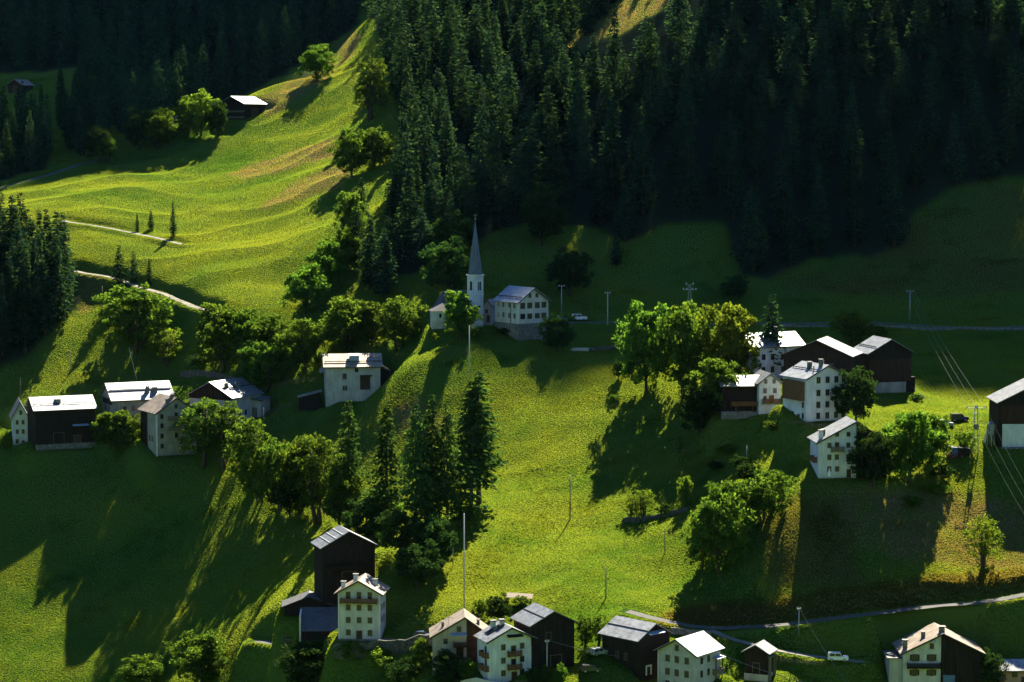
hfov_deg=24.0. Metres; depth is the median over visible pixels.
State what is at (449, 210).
spruce tree
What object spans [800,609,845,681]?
service cable
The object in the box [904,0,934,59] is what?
spruce tree
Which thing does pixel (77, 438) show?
door
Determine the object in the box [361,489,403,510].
broadleaf tree
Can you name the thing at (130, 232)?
meadow path
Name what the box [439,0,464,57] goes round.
spruce tree
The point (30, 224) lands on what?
spruce tree
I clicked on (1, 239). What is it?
spruce tree
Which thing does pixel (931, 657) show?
window
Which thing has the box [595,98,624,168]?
spruce tree
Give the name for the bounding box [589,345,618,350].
retaining wall
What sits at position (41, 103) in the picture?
spruce tree
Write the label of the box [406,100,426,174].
spruce tree
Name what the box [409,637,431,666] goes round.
broadleaf tree
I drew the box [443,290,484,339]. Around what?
broadleaf tree
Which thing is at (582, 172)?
spruce tree
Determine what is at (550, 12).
spruce tree
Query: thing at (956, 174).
spruce tree
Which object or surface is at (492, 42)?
spruce tree
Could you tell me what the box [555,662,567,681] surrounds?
broadleaf tree
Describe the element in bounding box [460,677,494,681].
house
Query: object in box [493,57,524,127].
spruce tree
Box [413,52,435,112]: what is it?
spruce tree
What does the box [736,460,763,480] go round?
broadleaf tree
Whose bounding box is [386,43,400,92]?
spruce tree
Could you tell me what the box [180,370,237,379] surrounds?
terrace wall
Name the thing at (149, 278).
spruce tree
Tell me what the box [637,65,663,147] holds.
spruce tree
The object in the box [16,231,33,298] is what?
spruce tree
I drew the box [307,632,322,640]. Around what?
door
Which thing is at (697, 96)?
spruce tree
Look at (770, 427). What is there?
garden shrub
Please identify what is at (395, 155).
spruce tree
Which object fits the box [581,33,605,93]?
spruce tree
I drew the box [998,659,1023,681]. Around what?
pink hut
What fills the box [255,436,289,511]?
broadleaf tree
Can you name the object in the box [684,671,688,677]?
window
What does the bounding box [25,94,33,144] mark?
spruce tree
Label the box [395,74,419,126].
spruce tree
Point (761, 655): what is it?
timber shed
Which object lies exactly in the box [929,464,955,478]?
garden shrub
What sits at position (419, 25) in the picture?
spruce tree
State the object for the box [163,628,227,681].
broadleaf tree
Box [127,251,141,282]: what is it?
spruce tree
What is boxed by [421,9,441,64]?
spruce tree
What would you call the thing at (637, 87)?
spruce tree
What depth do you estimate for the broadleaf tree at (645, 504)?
579.76 m
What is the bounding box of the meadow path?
[62,220,182,243]
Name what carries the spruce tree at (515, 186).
on the terrain at (664, 210)
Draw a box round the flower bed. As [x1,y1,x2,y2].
[943,451,962,457]
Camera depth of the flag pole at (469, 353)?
649.25 m
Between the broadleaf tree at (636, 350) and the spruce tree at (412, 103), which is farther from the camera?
the spruce tree at (412, 103)
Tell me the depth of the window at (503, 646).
507.48 m
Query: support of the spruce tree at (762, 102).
on the terrain at (664, 210)
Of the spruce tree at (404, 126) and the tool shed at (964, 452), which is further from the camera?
the spruce tree at (404, 126)
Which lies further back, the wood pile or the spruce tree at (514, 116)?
the spruce tree at (514, 116)
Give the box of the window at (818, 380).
[816,377,820,383]
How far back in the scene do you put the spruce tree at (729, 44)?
797.46 m
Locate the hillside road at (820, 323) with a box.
[568,322,1023,327]
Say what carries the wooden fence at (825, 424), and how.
on the terrain at (664, 210)
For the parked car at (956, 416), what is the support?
on the terrain at (664, 210)
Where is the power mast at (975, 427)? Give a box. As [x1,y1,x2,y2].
[966,405,985,453]
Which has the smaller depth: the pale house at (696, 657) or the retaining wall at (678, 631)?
the pale house at (696, 657)
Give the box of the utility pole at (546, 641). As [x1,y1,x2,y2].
[545,640,548,665]
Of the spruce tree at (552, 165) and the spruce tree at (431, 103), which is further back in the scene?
the spruce tree at (431, 103)
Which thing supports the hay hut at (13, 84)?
on the terrain at (664, 210)
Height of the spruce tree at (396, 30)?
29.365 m
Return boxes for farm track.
[75,271,204,309]
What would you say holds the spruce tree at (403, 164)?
on the terrain at (664, 210)
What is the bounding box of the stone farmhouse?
[99,380,172,429]
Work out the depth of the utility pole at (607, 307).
686.36 m
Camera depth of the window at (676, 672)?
503.77 m
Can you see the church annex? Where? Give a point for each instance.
(489, 311)
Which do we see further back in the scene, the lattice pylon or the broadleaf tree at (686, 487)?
the lattice pylon
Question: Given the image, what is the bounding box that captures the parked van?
[572,314,586,320]
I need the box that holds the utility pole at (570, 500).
[569,475,570,518]
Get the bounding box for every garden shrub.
[185,354,208,365]
[333,639,364,660]
[363,646,399,667]
[384,654,423,681]
[430,333,439,340]
[457,658,478,676]
[473,598,489,609]
[496,327,509,334]
[512,595,531,609]
[581,648,593,658]
[606,394,621,401]
[654,501,673,513]
[707,459,726,469]
[713,443,736,453]
[728,454,752,467]
[762,420,777,431]
[867,325,891,333]
[900,495,925,506]
[909,393,924,400]
[926,481,952,493]
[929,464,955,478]
[952,430,976,450]
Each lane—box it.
[254,638,407,643]
[625,593,1023,628]
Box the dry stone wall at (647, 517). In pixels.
[623,507,687,521]
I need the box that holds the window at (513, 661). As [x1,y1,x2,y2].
[511,659,515,666]
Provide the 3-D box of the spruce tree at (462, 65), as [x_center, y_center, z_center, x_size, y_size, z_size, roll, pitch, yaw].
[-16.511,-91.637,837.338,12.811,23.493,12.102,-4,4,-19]
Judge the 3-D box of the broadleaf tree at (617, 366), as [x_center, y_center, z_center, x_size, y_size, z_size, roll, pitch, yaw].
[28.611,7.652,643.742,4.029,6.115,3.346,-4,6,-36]
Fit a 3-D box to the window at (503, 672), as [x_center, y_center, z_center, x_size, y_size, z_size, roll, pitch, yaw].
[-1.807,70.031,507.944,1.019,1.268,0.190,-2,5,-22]
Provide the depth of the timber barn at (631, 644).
509.62 m
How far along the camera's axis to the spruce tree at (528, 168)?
760.77 m
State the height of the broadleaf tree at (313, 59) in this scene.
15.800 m
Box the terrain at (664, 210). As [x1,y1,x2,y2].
[0,0,1023,681]
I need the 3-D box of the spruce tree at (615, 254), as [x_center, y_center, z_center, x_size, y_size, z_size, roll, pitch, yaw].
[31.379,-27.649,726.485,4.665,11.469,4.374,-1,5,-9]
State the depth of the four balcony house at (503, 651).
508.12 m
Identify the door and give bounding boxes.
[53,432,63,443]
[74,435,80,442]
[252,108,257,115]
[252,407,256,417]
[303,402,314,410]
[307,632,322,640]
[342,571,355,582]
[356,630,361,640]
[360,377,369,389]
[456,648,463,658]
[511,671,516,679]
[550,654,561,667]
[752,662,759,673]
[846,469,850,477]
[943,675,954,681]
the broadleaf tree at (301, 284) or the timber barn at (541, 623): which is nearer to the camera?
the timber barn at (541, 623)
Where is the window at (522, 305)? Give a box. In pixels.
[520,303,524,308]
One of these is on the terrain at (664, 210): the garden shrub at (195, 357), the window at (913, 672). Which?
the garden shrub at (195, 357)
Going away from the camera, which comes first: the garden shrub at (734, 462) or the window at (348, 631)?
the window at (348, 631)
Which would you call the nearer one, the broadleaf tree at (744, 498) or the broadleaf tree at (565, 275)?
the broadleaf tree at (744, 498)
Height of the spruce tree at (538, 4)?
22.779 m
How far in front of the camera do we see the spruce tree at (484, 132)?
772.12 m
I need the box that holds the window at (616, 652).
[615,651,618,658]
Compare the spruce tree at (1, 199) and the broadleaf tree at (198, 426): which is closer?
the broadleaf tree at (198, 426)
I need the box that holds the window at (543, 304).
[541,302,545,307]
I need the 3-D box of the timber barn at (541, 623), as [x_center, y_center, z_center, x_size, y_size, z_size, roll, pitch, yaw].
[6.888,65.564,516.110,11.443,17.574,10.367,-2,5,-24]
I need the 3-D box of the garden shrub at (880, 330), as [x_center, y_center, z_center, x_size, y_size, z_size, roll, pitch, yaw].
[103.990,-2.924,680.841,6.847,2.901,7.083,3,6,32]
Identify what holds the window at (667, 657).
in the pale house at (696, 657)
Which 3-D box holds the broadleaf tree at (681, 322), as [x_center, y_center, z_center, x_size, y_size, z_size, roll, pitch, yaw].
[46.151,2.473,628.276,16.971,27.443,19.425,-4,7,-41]
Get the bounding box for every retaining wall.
[334,634,431,660]
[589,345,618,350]
[671,627,710,635]
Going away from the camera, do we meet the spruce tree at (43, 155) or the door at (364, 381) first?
the door at (364, 381)
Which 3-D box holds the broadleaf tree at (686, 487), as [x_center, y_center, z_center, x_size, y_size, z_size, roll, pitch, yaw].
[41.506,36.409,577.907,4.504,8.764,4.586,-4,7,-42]
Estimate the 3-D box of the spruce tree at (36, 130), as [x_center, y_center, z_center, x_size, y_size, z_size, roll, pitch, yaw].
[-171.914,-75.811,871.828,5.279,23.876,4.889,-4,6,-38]
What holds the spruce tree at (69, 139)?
on the terrain at (664, 210)
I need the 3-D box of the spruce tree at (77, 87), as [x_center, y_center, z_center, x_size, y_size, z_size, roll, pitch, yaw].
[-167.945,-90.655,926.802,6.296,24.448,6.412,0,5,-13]
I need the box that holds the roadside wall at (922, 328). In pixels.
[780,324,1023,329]
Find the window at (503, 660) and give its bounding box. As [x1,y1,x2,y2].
[501,657,505,663]
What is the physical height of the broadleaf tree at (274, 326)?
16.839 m
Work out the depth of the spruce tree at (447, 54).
854.02 m
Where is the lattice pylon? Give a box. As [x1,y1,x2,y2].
[683,283,695,300]
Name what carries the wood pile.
on the terrain at (664, 210)
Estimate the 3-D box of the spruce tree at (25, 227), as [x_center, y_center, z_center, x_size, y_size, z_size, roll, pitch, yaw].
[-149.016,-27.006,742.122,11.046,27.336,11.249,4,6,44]
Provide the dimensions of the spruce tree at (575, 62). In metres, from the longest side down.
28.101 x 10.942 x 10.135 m
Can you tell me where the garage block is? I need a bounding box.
[251,395,272,417]
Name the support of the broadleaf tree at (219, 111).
on the terrain at (664, 210)
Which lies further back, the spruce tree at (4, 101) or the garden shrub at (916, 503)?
the spruce tree at (4, 101)
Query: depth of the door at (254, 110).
896.87 m
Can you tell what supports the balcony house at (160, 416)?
on the terrain at (664, 210)
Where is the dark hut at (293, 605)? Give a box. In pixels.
[281,590,335,615]
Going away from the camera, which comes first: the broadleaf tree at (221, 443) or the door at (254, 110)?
the broadleaf tree at (221, 443)
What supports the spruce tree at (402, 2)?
on the terrain at (664, 210)
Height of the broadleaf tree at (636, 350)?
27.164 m
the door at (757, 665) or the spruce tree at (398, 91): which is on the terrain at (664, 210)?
the spruce tree at (398, 91)
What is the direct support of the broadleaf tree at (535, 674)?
on the terrain at (664, 210)
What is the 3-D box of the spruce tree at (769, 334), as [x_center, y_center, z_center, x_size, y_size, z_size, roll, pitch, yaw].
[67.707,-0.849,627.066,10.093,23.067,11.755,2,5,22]
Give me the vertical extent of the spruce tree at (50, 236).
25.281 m
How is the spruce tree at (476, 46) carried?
on the terrain at (664, 210)
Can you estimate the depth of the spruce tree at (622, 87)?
797.07 m
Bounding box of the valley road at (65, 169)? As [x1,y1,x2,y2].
[0,158,104,187]
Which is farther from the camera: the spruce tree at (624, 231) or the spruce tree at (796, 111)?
the spruce tree at (796, 111)
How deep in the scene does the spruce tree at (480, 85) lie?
802.15 m
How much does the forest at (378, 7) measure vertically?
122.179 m
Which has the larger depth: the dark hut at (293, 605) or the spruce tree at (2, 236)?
the spruce tree at (2, 236)
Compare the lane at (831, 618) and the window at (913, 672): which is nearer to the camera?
the window at (913, 672)
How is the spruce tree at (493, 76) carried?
on the terrain at (664, 210)
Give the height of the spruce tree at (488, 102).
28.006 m
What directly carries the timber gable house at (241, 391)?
on the terrain at (664, 210)
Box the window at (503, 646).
[501,644,505,650]
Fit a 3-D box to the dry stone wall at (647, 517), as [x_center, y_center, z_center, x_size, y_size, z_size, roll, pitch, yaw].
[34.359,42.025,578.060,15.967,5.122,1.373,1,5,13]
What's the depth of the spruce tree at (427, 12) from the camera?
898.85 m
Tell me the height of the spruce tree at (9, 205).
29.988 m
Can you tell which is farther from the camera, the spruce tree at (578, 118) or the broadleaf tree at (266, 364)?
the spruce tree at (578, 118)
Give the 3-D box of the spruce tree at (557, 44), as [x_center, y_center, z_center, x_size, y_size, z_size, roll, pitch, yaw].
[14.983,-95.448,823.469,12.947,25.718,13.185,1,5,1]
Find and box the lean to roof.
[505,592,533,601]
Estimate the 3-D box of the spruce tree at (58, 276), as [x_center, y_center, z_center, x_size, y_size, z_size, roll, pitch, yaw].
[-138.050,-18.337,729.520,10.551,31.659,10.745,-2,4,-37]
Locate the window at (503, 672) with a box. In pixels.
[501,670,505,675]
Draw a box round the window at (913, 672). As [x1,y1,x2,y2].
[910,669,918,675]
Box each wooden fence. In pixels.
[262,376,316,390]
[265,402,296,413]
[776,658,822,666]
[789,421,829,426]
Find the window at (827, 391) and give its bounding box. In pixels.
[825,389,829,395]
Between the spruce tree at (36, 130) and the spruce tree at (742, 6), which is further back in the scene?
the spruce tree at (36, 130)
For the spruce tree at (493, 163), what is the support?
on the terrain at (664, 210)
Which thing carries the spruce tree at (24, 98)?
on the terrain at (664, 210)
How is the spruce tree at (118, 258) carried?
on the terrain at (664, 210)
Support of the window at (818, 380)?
in the apartment house at (807, 386)
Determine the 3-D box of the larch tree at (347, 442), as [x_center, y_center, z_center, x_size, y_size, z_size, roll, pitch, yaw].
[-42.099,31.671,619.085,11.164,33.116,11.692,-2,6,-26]
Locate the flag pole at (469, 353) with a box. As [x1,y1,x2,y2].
[469,326,469,380]
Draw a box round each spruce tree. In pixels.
[0,92,5,157]
[0,119,15,177]
[0,152,3,177]
[0,192,10,239]
[0,207,8,269]
[0,212,10,294]
[0,239,22,318]
[0,244,4,290]
[0,254,22,342]
[1,86,9,143]
[1,198,24,262]
[5,111,21,158]
[5,195,18,259]
[6,220,28,292]
[7,263,41,353]
[8,106,21,167]
[12,87,26,142]
[13,89,23,148]
[13,243,43,340]
[14,193,33,257]
[16,94,27,154]
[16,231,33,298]
[18,81,27,137]
[19,209,39,267]
[21,110,37,171]
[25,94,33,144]
[26,219,37,264]
[26,237,46,319]
[30,95,39,144]
[31,99,44,160]
[31,234,59,335]
[33,210,44,248]
[35,233,58,305]
[36,85,47,141]
[36,107,50,164]
[39,94,55,152]
[40,209,57,265]
[40,228,61,295]
[42,228,72,326]
[50,212,77,272]
[52,231,78,309]
[54,57,66,103]
[54,65,67,126]
[55,212,81,293]
[56,87,67,130]
[58,89,68,138]
[61,98,76,150]
[65,81,84,136]
[69,77,81,130]
[70,74,81,124]
[109,245,130,287]
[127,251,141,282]
[134,213,139,231]
[146,259,152,284]
[147,209,154,229]
[168,201,177,236]
[340,217,345,235]
[348,204,366,266]
[356,177,369,216]
[356,215,385,288]
[367,229,398,296]
[373,0,395,46]
[375,2,400,68]
[377,217,402,273]
[382,0,410,71]
[382,173,407,233]
[383,132,418,217]
[384,141,410,211]
[385,1,414,44]
[386,28,415,97]
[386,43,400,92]
[389,112,414,185]
[393,162,423,253]
[394,47,414,112]
[394,68,415,141]
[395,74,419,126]
[397,0,420,28]
[397,25,420,94]
[403,86,429,161]
[404,0,424,37]
[404,209,436,266]
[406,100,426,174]
[408,105,441,195]
[411,158,425,217]
[413,0,428,41]
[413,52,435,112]
[414,25,436,78]
[415,79,437,130]
[416,181,445,240]
[418,0,440,52]
[420,68,456,113]
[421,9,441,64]
[422,142,447,220]
[422,165,439,224]
[423,89,437,143]
[429,88,458,164]
[430,85,457,149]
[433,13,458,88]
[434,0,448,14]
[434,110,458,174]
[435,0,462,74]
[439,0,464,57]
[440,0,465,34]
[441,149,462,202]
[441,157,456,218]
[442,191,457,247]
[444,50,464,99]
[446,0,467,43]
[447,43,475,106]
[447,143,478,223]
[450,70,472,128]
[452,162,479,240]
[456,0,480,20]
[461,4,487,61]
[464,74,494,142]
[465,75,483,133]
[466,94,497,180]
[468,0,493,28]
[469,150,492,213]
[474,0,492,42]
[474,31,499,105]
[475,74,497,152]
[482,11,505,90]
[482,14,505,66]
[482,121,506,196]
[487,157,515,229]
[489,88,515,160]
[492,66,521,113]
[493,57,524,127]
[496,0,514,50]
[497,1,510,34]
[503,22,529,77]
[503,91,523,140]
[503,126,530,214]
[505,0,528,28]
[507,96,545,179]
[512,0,540,49]
[513,144,545,197]
[519,40,546,116]
[528,0,542,18]
[529,107,556,157]
[530,2,554,83]
[531,86,564,147]
[536,0,555,23]
[538,57,565,124]
[539,0,563,50]
[539,24,568,91]
[539,121,565,185]
[549,0,577,62]
[550,49,578,107]
[553,0,577,25]
[561,46,590,123]
[561,86,598,142]
[564,78,591,163]
[567,0,579,10]
[572,0,597,35]
[572,118,597,188]
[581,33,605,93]
[590,0,611,19]
[591,80,623,135]
[594,117,625,200]
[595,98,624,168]
[602,5,625,93]
[609,54,636,109]
[610,230,621,265]
[612,181,637,241]
[623,56,651,114]
[626,101,650,180]
[626,121,661,214]
[629,16,659,67]
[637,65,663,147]
[639,18,663,86]
[651,45,675,124]
[662,0,693,41]
[664,122,695,176]
[668,22,691,88]
[670,65,698,146]
[676,52,709,116]
[686,7,712,59]
[701,0,728,34]
[702,25,728,93]
[712,110,747,164]
[718,5,750,67]
[729,0,754,29]
[729,184,773,270]
[740,183,770,232]
[750,59,782,117]
[758,0,793,20]
[758,294,788,373]
[760,0,786,45]
[772,102,804,178]
[775,56,814,112]
[776,5,805,87]
[783,86,808,143]
[788,2,813,60]
[791,0,817,29]
[798,141,832,203]
[799,162,833,252]
[807,6,836,84]
[837,124,865,200]
[838,81,864,164]
[840,0,876,38]
[842,9,875,87]
[859,0,879,10]
[872,5,900,57]
[872,127,905,211]
[873,26,905,78]
[875,0,906,28]
[878,170,910,246]
[892,49,919,113]
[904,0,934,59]
[918,45,947,108]
[918,78,943,154]
[940,109,969,184]
[962,74,986,149]
[970,0,985,11]
[973,0,998,29]
[973,124,1003,181]
[982,11,1013,65]
[995,49,1023,127]
[997,0,1023,29]
[1016,18,1023,46]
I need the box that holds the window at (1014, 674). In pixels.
[1012,672,1017,676]
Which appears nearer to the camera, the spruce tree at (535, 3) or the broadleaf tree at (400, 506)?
the broadleaf tree at (400, 506)
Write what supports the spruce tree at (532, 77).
on the terrain at (664, 210)
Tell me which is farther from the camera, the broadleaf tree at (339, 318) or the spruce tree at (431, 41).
the spruce tree at (431, 41)
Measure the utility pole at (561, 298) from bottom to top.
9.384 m
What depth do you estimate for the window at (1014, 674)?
517.36 m
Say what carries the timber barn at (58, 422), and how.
on the terrain at (664, 210)
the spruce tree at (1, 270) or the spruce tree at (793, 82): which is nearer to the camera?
the spruce tree at (1, 270)
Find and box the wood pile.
[571,348,592,350]
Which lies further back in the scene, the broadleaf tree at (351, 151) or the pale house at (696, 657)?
the broadleaf tree at (351, 151)
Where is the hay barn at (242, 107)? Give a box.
[221,96,266,119]
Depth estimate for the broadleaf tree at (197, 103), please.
881.95 m
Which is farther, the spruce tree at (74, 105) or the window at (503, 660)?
the spruce tree at (74, 105)
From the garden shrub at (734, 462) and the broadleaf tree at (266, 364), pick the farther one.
the broadleaf tree at (266, 364)
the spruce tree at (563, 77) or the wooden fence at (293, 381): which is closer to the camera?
the wooden fence at (293, 381)
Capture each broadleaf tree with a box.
[0,431,11,448]
[80,125,114,161]
[90,412,124,449]
[91,282,175,353]
[95,136,119,162]
[103,409,140,452]
[116,653,166,681]
[120,106,152,149]
[135,107,183,150]
[144,327,187,366]
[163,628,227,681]
[172,100,195,134]
[172,397,228,469]
[176,88,220,135]
[192,301,252,372]
[201,400,248,469]
[204,99,229,135]
[222,307,270,367]
[222,416,271,490]
[237,338,295,392]
[237,440,276,504]
[243,311,291,357]
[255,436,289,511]
[263,476,310,517]
[270,433,322,515]
[272,317,336,372]
[273,638,324,681]
[277,263,331,314]
[293,432,350,525]
[294,43,338,81]
[304,238,349,287]
[317,457,365,525]
[318,295,379,352]
[323,226,362,267]
[327,126,370,176]
[331,190,367,237]
[341,494,388,541]
[352,58,394,120]
[353,299,392,347]
[359,126,397,166]
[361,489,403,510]
[372,295,429,351]
[374,502,424,556]
[393,538,445,588]
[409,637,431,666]
[413,511,458,562]
[418,234,469,289]
[425,209,474,247]
[430,648,465,681]
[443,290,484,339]
[485,592,511,619]
[517,181,570,245]
[525,666,541,681]
[535,312,576,351]
[540,664,552,681]
[544,246,595,296]
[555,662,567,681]
[574,614,594,649]
[585,613,607,646]
[611,300,675,393]
[612,358,623,379]
[620,493,642,515]
[627,488,656,516]
[649,299,717,398]
[675,383,719,436]
[676,475,694,507]
[679,511,716,566]
[683,479,756,573]
[687,357,747,410]
[692,301,761,382]
[718,274,750,299]
[733,485,757,524]
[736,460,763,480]
[736,467,799,525]
[828,309,878,344]
[830,365,879,420]
[846,423,897,489]
[879,409,948,483]
[914,413,952,466]
[962,511,1004,567]
[978,646,1009,681]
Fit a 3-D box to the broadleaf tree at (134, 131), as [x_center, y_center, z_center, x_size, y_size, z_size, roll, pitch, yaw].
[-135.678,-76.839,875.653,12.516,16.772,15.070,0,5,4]
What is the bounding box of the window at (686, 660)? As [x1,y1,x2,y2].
[684,657,688,664]
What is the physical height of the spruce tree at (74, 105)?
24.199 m
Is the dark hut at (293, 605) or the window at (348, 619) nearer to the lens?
the window at (348, 619)
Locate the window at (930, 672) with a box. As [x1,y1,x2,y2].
[927,669,935,675]
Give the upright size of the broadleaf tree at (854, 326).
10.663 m
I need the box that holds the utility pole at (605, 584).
[605,568,606,598]
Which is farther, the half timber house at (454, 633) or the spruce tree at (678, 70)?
the spruce tree at (678, 70)
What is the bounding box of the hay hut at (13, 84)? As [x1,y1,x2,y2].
[6,79,34,92]
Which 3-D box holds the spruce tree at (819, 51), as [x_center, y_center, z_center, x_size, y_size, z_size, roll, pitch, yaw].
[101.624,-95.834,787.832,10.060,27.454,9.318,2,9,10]
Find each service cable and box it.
[722,654,801,681]
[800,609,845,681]
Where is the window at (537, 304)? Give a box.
[535,302,539,307]
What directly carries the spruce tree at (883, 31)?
on the terrain at (664, 210)
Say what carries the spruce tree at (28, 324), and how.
on the terrain at (664, 210)
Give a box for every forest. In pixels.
[0,0,359,135]
[361,0,1023,137]
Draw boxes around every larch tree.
[329,400,369,510]
[362,405,411,530]
[393,404,436,545]
[413,413,448,521]
[417,394,451,521]
[435,406,465,533]
[442,447,488,527]
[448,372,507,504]
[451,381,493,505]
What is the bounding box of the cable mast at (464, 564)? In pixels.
[463,513,464,608]
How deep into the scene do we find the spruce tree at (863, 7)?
804.65 m
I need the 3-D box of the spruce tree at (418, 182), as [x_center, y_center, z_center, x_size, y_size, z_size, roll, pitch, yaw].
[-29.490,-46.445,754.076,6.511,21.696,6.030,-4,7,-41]
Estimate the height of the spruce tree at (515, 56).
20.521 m
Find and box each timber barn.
[24,395,97,450]
[310,525,378,606]
[510,602,578,669]
[597,615,673,680]
[719,375,758,418]
[780,336,862,371]
[854,335,915,392]
[986,378,1023,448]
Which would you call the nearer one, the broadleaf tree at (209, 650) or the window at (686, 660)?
the window at (686, 660)
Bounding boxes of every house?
[9,397,27,444]
[137,392,195,455]
[186,377,264,423]
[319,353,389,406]
[334,573,389,640]
[429,608,487,674]
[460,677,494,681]
[473,618,537,681]
[492,285,551,340]
[653,631,725,681]
[737,326,804,378]
[753,370,781,413]
[779,359,847,421]
[807,416,886,478]
[882,622,985,681]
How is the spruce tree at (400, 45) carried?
on the terrain at (664, 210)
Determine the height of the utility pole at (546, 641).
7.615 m
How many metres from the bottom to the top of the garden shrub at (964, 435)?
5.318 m
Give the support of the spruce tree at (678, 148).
on the terrain at (664, 210)
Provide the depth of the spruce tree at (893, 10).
812.21 m
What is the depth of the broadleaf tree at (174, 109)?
884.15 m
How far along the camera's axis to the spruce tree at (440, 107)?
793.10 m
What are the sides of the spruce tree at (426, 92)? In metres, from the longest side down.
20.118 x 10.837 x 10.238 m
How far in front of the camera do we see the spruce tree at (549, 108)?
789.70 m
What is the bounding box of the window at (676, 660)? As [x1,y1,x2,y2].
[674,656,678,662]
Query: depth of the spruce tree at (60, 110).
932.15 m
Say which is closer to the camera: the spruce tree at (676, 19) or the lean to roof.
the lean to roof
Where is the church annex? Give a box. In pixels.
[483,298,494,324]
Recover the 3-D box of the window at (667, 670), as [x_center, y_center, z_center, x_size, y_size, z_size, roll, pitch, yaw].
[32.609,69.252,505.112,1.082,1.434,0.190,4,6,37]
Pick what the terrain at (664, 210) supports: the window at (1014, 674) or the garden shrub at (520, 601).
the garden shrub at (520, 601)
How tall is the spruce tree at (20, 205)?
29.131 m
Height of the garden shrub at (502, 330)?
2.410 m
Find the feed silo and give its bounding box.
[983,421,994,446]
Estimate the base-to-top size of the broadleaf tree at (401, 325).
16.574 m
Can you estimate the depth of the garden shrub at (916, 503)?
554.07 m
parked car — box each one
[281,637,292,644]
[412,630,428,636]
[580,664,600,672]
[589,647,607,655]
[828,651,848,661]
[949,413,968,420]
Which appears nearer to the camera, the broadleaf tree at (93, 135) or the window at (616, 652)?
the window at (616, 652)
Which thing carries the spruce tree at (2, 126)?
on the terrain at (664, 210)
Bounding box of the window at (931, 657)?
[927,654,936,660]
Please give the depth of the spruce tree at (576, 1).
880.67 m
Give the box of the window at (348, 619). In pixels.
[346,617,350,622]
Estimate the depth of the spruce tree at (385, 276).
713.54 m
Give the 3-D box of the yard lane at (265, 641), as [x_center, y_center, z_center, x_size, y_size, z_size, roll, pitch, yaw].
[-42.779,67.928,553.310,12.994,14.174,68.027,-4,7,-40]
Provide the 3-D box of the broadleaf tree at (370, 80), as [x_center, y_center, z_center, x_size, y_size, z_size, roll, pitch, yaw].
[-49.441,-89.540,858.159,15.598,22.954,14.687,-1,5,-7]
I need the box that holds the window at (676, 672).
[674,669,678,675]
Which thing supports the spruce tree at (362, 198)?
on the terrain at (664, 210)
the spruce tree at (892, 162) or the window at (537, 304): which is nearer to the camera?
the window at (537, 304)
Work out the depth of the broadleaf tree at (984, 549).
539.70 m
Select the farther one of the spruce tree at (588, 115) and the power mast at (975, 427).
the spruce tree at (588, 115)
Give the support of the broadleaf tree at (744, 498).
on the terrain at (664, 210)
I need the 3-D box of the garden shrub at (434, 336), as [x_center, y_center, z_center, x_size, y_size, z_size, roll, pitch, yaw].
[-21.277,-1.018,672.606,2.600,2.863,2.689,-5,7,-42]
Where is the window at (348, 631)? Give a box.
[346,629,350,634]
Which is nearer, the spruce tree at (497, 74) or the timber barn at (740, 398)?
the timber barn at (740, 398)
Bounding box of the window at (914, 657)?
[910,654,919,660]
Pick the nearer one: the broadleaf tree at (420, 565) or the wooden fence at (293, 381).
the broadleaf tree at (420, 565)
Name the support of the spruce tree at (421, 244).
on the terrain at (664, 210)
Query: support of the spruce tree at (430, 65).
on the terrain at (664, 210)
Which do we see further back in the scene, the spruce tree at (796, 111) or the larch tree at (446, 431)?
the spruce tree at (796, 111)
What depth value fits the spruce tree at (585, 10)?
850.20 m
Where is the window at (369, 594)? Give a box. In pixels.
[367,592,371,599]
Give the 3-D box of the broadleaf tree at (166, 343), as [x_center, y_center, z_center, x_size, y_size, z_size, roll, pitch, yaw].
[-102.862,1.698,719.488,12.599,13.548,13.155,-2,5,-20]
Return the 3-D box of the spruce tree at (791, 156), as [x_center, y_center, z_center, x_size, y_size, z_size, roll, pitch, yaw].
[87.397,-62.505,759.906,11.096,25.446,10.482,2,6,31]
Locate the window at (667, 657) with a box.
[665,654,669,661]
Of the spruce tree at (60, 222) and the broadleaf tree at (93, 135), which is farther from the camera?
the broadleaf tree at (93, 135)
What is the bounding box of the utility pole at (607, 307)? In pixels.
[605,292,610,324]
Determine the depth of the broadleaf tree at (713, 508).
542.72 m
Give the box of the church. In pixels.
[429,222,483,328]
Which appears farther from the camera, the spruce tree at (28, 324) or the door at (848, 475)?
the spruce tree at (28, 324)
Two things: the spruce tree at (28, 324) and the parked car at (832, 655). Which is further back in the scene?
the spruce tree at (28, 324)
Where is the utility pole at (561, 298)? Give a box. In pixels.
[558,285,564,312]
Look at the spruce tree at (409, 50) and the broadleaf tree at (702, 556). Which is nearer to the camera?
the broadleaf tree at (702, 556)
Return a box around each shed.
[297,389,321,410]
[299,607,337,641]
[741,640,777,681]
[949,446,970,457]
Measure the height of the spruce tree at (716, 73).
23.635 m
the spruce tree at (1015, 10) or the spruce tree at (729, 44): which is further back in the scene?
the spruce tree at (1015, 10)
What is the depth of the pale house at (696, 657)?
504.26 m
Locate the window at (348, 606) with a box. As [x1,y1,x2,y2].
[346,604,350,609]
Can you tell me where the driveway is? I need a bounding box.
[710,629,862,662]
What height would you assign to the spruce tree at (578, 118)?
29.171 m
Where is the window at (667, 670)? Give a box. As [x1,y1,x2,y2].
[665,668,669,674]
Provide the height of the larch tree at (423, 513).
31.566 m

